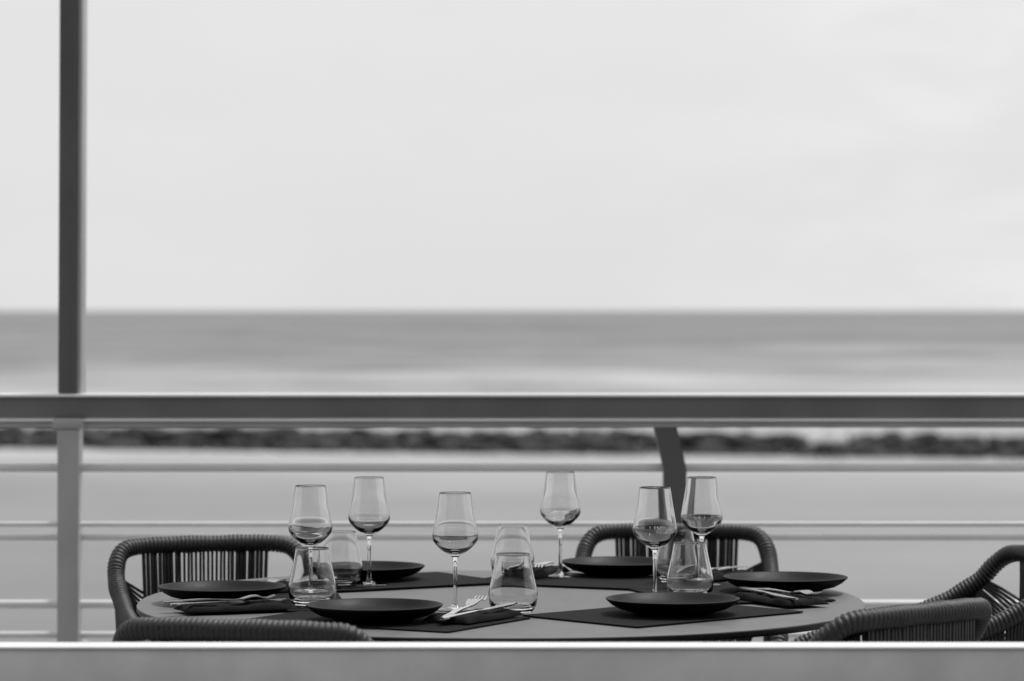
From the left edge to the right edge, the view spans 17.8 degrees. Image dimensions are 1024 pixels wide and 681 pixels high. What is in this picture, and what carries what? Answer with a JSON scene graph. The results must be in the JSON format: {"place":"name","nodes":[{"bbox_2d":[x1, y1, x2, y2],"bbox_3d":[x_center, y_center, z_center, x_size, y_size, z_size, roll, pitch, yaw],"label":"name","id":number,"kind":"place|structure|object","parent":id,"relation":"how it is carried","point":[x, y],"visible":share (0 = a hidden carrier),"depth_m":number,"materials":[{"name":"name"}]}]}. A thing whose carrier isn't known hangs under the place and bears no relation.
{"place":"outdoors","nodes":[
{"label":"outdoors","id":0,"kind":"place"},
{"bbox_2d":[0,311,1023,641],"bbox_3d":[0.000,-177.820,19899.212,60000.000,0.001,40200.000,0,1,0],"label":"sea","id":1,"kind":"structure","parent":0,"point":[554,351],"depth_m":288.99,"materials":[{"name":"liquid"}]},
{"bbox_2d":[0,428,1023,459],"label":"breakwater","id":2,"kind":"object","parent":1,"relation":"in","point":[620,441],"visible":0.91,"depth_m":166.48,"materials":[{"name":"grey stone"}]},
{"bbox_2d":[809,429,847,458],"bbox_3d":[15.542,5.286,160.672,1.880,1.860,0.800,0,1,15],"label":"motorboat","id":3,"kind":"object","parent":1,"relation":"on","point":[830,437],"visible":0.73,"depth_m":160.39,"materials":[{"name":"white"}]},
{"bbox_3d":[0.000,4.526,3.167,14.200,6.470,10.650,0,1,0],"label":"terrace","id":4,"kind":"object","parent":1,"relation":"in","visible":0},
{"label":"terrace deck","id":5,"kind":"structure","parent":4,"relation":"on","visible":0},
{"bbox_2d":[107,534,302,641],"bbox_3d":[-0.560,0.820,6.614,0.483,0.822,0.535,0,1,-20],"label":"rope armchair","id":6,"kind":"object","parent":5,"relation":"on","point":[123,596],"visible":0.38,"depth_m":6.82,"materials":[{"name":"fabric"}]},
{"bbox_2d":[112,617,374,641],"bbox_3d":[-0.365,0.833,5.239,0.483,0.822,0.535,0,1,14],"label":"rope armchair","id":7,"kind":"object","parent":5,"relation":"on","point":[174,629],"visible":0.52,"depth_m":4.98,"materials":[{"name":"fabric"}]},
{"bbox_2d":[136,570,865,641],"bbox_3d":[-0.020,0.859,6.078,1.344,0.750,1.400,0,1,0],"label":"round dining table","id":8,"kind":"object","parent":5,"relation":"on","point":[560,599],"visible":0.3,"depth_m":5.68,"materials":[{"name":"laminate"}]},
{"bbox_2d":[185,591,341,612],"bbox_3d":[-0.458,0.481,6.032,0.290,0.002,0.420,0,1,-7],"label":"placemat","id":9,"kind":"object","parent":8,"relation":"on","point":[288,603],"visible":0.26,"depth_m":5.93,"materials":[{"name":"black fabric"}]},
{"bbox_2d":[157,580,285,601],"bbox_3d":[-0.535,0.465,6.025,0.237,0.027,0.237,0,1,0],"label":"dinner plate","id":10,"kind":"object","parent":9,"relation":"on","point":[225,589],"visible":0.79,"depth_m":6.05,"materials":[{"name":"ceramic"}]},
{"bbox_2d":[174,601,289,612],"bbox_3d":[-0.500,0.473,5.835,0.192,0.013,0.094,0,1,-22],"label":"napkin","id":11,"kind":"object","parent":9,"relation":"on","point":[237,607],"visible":0.93,"depth_m":5.80,"materials":[{"name":"fabric"}]},
{"bbox_2d":[163,594,275,602],"bbox_3d":[-0.523,0.462,5.838,0.200,0.010,0.025,0,1,-12],"label":"fork","id":12,"kind":"object","parent":11,"relation":"on","point":[242,598],"visible":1,"depth_m":5.84,"materials":[{"name":"metal"}]},
{"bbox_2d":[170,599,286,604],"bbox_3d":[-0.503,0.466,5.813,0.222,0.003,0.016,0,1,-28],"label":"table knife","id":13,"kind":"object","parent":11,"relation":"on","point":[242,601],"visible":1,"depth_m":5.81,"materials":[{"name":"metal"}]},
{"bbox_2d":[277,582,340,592],"bbox_3d":[-0.430,0.470,6.245,0.194,0.014,0.093,0,1,-40],"label":"napkin","id":14,"kind":"object","parent":9,"relation":"on","point":[285,589],"visible":0.09,"depth_m":6.24,"materials":[{"name":"fabric"}]},
{"bbox_2d":[259,578,335,581],"bbox_3d":[-0.407,0.458,6.248,0.025,0.010,0.200,0,1,40],"label":"fork","id":15,"kind":"object","parent":14,"relation":"on","point":[275,580],"visible":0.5,"depth_m":6.19,"materials":[{"name":"metal"}]},
{"bbox_2d":[288,485,332,546],"bbox_3d":[-0.373,0.373,6.044,0.082,0.210,0.082,0,1,19],"label":"wine glass","id":16,"kind":"object","parent":9,"relation":"on","point":[310,522],"visible":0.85,"depth_m":6.01,"materials":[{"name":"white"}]},
{"bbox_2d":[288,546,335,605],"bbox_3d":[-0.362,0.427,5.919,0.088,0.104,0.088,0,1,-36],"label":"water tumbler","id":17,"kind":"object","parent":9,"relation":"on","point":[312,578],"visible":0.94,"depth_m":5.89,"materials":[{"name":"clear glass"}]},
{"bbox_2d":[256,572,490,591],"bbox_3d":[-0.255,0.476,6.447,0.420,0.002,0.290,0,1,-31],"label":"placemat","id":18,"kind":"object","parent":8,"relation":"on","point":[427,579],"visible":0.37,"depth_m":6.44,"materials":[{"name":"black fabric"}]},
{"bbox_2d":[322,530,362,585],"bbox_3d":[-0.334,0.423,6.357,0.088,0.104,0.088,0,1,-15],"label":"water tumbler","id":19,"kind":"object","parent":18,"relation":"on","point":[345,555],"visible":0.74,"depth_m":6.33,"materials":[{"name":"clear glass"}]},
{"bbox_2d":[348,476,389,586],"bbox_3d":[-0.278,0.370,6.349,0.082,0.210,0.082,0,1,21],"label":"wine glass","id":20,"kind":"object","parent":18,"relation":"on","point":[369,515],"visible":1,"depth_m":6.32,"materials":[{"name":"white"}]},
{"bbox_2d":[360,561,424,581],"bbox_3d":[-0.292,0.461,6.505,0.237,0.027,0.237,0,1,0],"label":"dinner plate","id":21,"kind":"object","parent":18,"relation":"on","point":[387,570],"visible":0.48,"depth_m":6.45,"materials":[{"name":"ceramic"}]},
{"bbox_2d":[249,611,529,632],"bbox_3d":[-0.220,0.485,5.683,0.420,0.002,0.290,0,1,29],"label":"placemat","id":22,"kind":"object","parent":8,"relation":"on","point":[417,624],"visible":0.49,"depth_m":5.60,"materials":[{"name":"black fabric"}]},
{"bbox_2d":[306,598,442,622],"bbox_3d":[-0.238,0.469,5.648,0.237,0.027,0.237,0,1,0],"label":"dinner plate","id":23,"kind":"object","parent":22,"relation":"on","point":[372,610],"visible":1,"depth_m":5.61,"materials":[{"name":"ceramic"}]},
{"bbox_2d":[423,608,523,623],"bbox_3d":[-0.066,0.475,5.665,0.094,0.014,0.194,0,1,30],"label":"napkin","id":24,"kind":"object","parent":22,"relation":"on","point":[489,615],"visible":0.88,"depth_m":5.61,"materials":[{"name":"fabric"}]},
{"bbox_2d":[437,596,487,620],"bbox_3d":[-0.087,0.463,5.653,0.025,0.011,0.200,0,5,20],"label":"fork","id":25,"kind":"object","parent":24,"relation":"on","point":[471,602],"visible":1,"depth_m":5.69,"materials":[{"name":"metal"}]},
{"bbox_2d":[439,602,517,618],"bbox_3d":[-0.055,0.467,5.645,0.017,0.006,0.222,1,4,36],"label":"table knife","id":26,"kind":"object","parent":24,"relation":"on","point":[480,610],"visible":1,"depth_m":5.64,"materials":[{"name":"metal"}]},
{"bbox_2d":[432,492,477,611],"bbox_3d":[-0.101,0.376,5.810,0.082,0.210,0.082,0,1,40],"label":"wine glass","id":27,"kind":"object","parent":8,"relation":"on","point":[455,534],"visible":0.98,"depth_m":5.78,"materials":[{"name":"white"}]},
{"bbox_2d":[488,552,537,612],"bbox_3d":[0.002,0.429,5.779,0.088,0.104,0.088,0,1,36],"label":"water tumbler","id":28,"kind":"object","parent":8,"relation":"on","point":[512,579],"visible":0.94,"depth_m":5.75,"materials":[{"name":"clear glass"}]},
{"bbox_2d":[487,573,666,589],"bbox_3d":[0.155,0.476,6.479,0.420,0.002,0.290,0,1,26],"label":"placemat","id":29,"kind":"object","parent":8,"relation":"on","point":[582,580],"visible":0.63,"depth_m":6.42,"materials":[{"name":"black fabric"}]},
{"bbox_2d":[491,524,533,570],"bbox_3d":[0.001,0.421,6.557,0.088,0.104,0.088,0,1,-39],"label":"water tumbler","id":30,"kind":"object","parent":29,"relation":"on","point":[512,537],"visible":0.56,"depth_m":6.53,"materials":[{"name":"clear glass"}]},
{"bbox_2d":[533,565,570,578],"bbox_3d":[0.045,0.467,6.605,0.091,0.013,0.195,0,1,20],"label":"napkin","id":31,"kind":"object","parent":29,"relation":"on","point":[543,572],"visible":0.47,"depth_m":6.59,"materials":[{"name":"fabric"}]},
{"bbox_2d":[532,562,553,567],"bbox_3d":[0.063,0.454,6.619,0.025,0.010,0.200,0,1,10],"label":"fork","id":32,"kind":"object","parent":31,"relation":"on","point":[542,565],"visible":0.94,"depth_m":6.55,"materials":[{"name":"metal"}]},
{"bbox_2d":[540,471,580,577],"bbox_3d":[0.097,0.368,6.557,0.082,0.210,0.082,0,1,25],"label":"wine glass","id":33,"kind":"object","parent":29,"relation":"on","point":[560,509],"visible":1,"depth_m":6.53,"materials":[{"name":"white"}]},
{"bbox_2d":[562,556,652,576],"bbox_3d":[0.218,0.460,6.625,0.237,0.027,0.237,0,1,0],"label":"dinner plate","id":34,"kind":"object","parent":29,"relation":"on","point":[620,566],"visible":0.88,"depth_m":6.57,"materials":[{"name":"ceramic"}]},
{"bbox_2d":[657,528,693,581],"bbox_3d":[0.325,0.423,6.424,0.088,0.104,0.088,0,1,-39],"label":"water tumbler","id":35,"kind":"object","parent":29,"relation":"on","point":[664,553],"visible":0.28,"depth_m":6.39,"materials":[{"name":"clear glass"}]},
{"bbox_2d":[523,605,802,627],"bbox_3d":[0.269,0.484,5.785,0.420,0.002,0.290,0,1,-43],"label":"placemat","id":36,"kind":"object","parent":8,"relation":"on","point":[614,616],"visible":0.74,"depth_m":5.72,"materials":[{"name":"black fabric"}]},
{"bbox_2d":[633,486,676,591],"bbox_3d":[0.262,0.374,5.989,0.082,0.210,0.082,0,1,-11],"label":"wine glass","id":37,"kind":"object","parent":36,"relation":"on","point":[654,527],"visible":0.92,"depth_m":5.96,"materials":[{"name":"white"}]},
{"bbox_2d":[606,592,739,616],"bbox_3d":[0.284,0.468,5.770,0.237,0.027,0.237,0,1,0],"label":"dinner plate","id":38,"kind":"object","parent":36,"relation":"on","point":[674,604],"visible":1,"depth_m":5.73,"materials":[{"name":"ceramic"}]},
{"bbox_2d":[712,569,752,580],"bbox_3d":[0.400,0.467,6.525,0.092,0.013,0.194,0,1,40],"label":"napkin","id":39,"kind":"object","parent":8,"relation":"on","point":[719,575],"visible":0.35,"depth_m":6.53,"materials":[{"name":"fabric"}]},
{"bbox_2d":[711,566,747,570],"bbox_3d":[0.422,0.455,6.532,0.025,0.010,0.200,0,1,30],"label":"fork","id":40,"kind":"object","parent":39,"relation":"on","point":[716,569],"visible":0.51,"depth_m":6.54,"materials":[{"name":"metal"}]},
{"bbox_2d":[630,582,835,603],"bbox_3d":[0.402,0.479,6.199,0.290,0.002,0.420,0,1,-16],"label":"placemat","id":41,"kind":"object","parent":8,"relation":"on","point":[727,588],"visible":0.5,"depth_m":6.22,"materials":[{"name":"black fabric"}]},
{"bbox_2d":[666,541,713,592],"bbox_3d":[0.330,0.426,6.054,0.088,0.104,0.088,0,1,7],"label":"water tumbler","id":42,"kind":"object","parent":41,"relation":"on","point":[689,570],"visible":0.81,"depth_m":6.02,"materials":[{"name":"clear glass"}]},
{"bbox_2d":[681,476,722,585],"bbox_3d":[0.369,0.370,6.349,0.082,0.210,0.082,0,1,15],"label":"wine glass","id":43,"kind":"object","parent":41,"relation":"on","point":[701,515],"visible":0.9,"depth_m":6.32,"materials":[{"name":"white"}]},
{"bbox_2d":[734,591,828,605],"bbox_3d":[0.492,0.472,5.995,0.091,0.014,0.194,0,1,-28],"label":"napkin","id":44,"kind":"object","parent":41,"relation":"on","point":[802,600],"visible":0.91,"depth_m":5.95,"materials":[{"name":"fabric"}]},
{"bbox_2d":[739,587,797,599],"bbox_3d":[0.470,0.464,5.995,0.016,0.004,0.222,0,1,-22],"label":"table knife","id":45,"kind":"object","parent":44,"relation":"on","point":[772,594],"visible":1,"depth_m":5.98,"materials":[{"name":"metal"}]},
{"bbox_2d":[742,587,821,594],"bbox_3d":[0.493,0.460,6.018,0.025,0.008,0.200,0,1,-38],"label":"fork","id":46,"kind":"object","parent":44,"relation":"on","point":[807,592],"visible":1,"depth_m":5.99,"materials":[{"name":"metal"}]},
{"bbox_2d":[723,571,847,592],"bbox_3d":[0.522,0.463,6.235,0.237,0.027,0.237,0,1,0],"label":"dinner plate","id":47,"kind":"object","parent":41,"relation":"on","point":[790,581],"visible":0.86,"depth_m":6.20,"materials":[{"name":"ceramic"}]},
{"bbox_2d":[0,642,1023,680],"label":"railing","id":48,"kind":"object","parent":5,"relation":"on","point":[511,661],"visible":1,"depth_m":4.67,"materials":[{"name":"grey metal"}]},
{"bbox_2d":[572,523,788,641],"bbox_3d":[0.348,0.816,7.000,0.483,0.822,0.535,0,1,4],"label":"rope armchair","id":49,"kind":"object","parent":5,"relation":"on","point":[726,535],"visible":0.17,"depth_m":7.22,"materials":[{"name":"fabric"}]},
{"bbox_2d":[808,597,991,641],"bbox_3d":[0.494,0.831,5.454,0.535,0.822,0.483,1,1,45],"label":"rope armchair","id":50,"kind":"object","parent":5,"relation":"on","point":[962,620],"visible":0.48,"depth_m":5.25,"materials":[{"name":"fabric"}]},
{"bbox_2d":[791,544,1023,641],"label":"rope armchair","id":51,"kind":"object","parent":5,"relation":"on","point":[1009,621],"visible":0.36,"depth_m":6.62,"materials":[{"name":"fabric"}]},
{"bbox_2d":[0,0,1023,641],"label":"terrace railing","id":52,"kind":"object","parent":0,"point":[70,410],"visible":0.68,"depth_m":7.97,"materials":[{"name":"grey metal"}]},
{"bbox_2d":[0,0,1023,310],"label":"sky","id":53,"kind":"structure","parent":0,"point":[243,155],"materials":[{"name":"white"}]}
]}

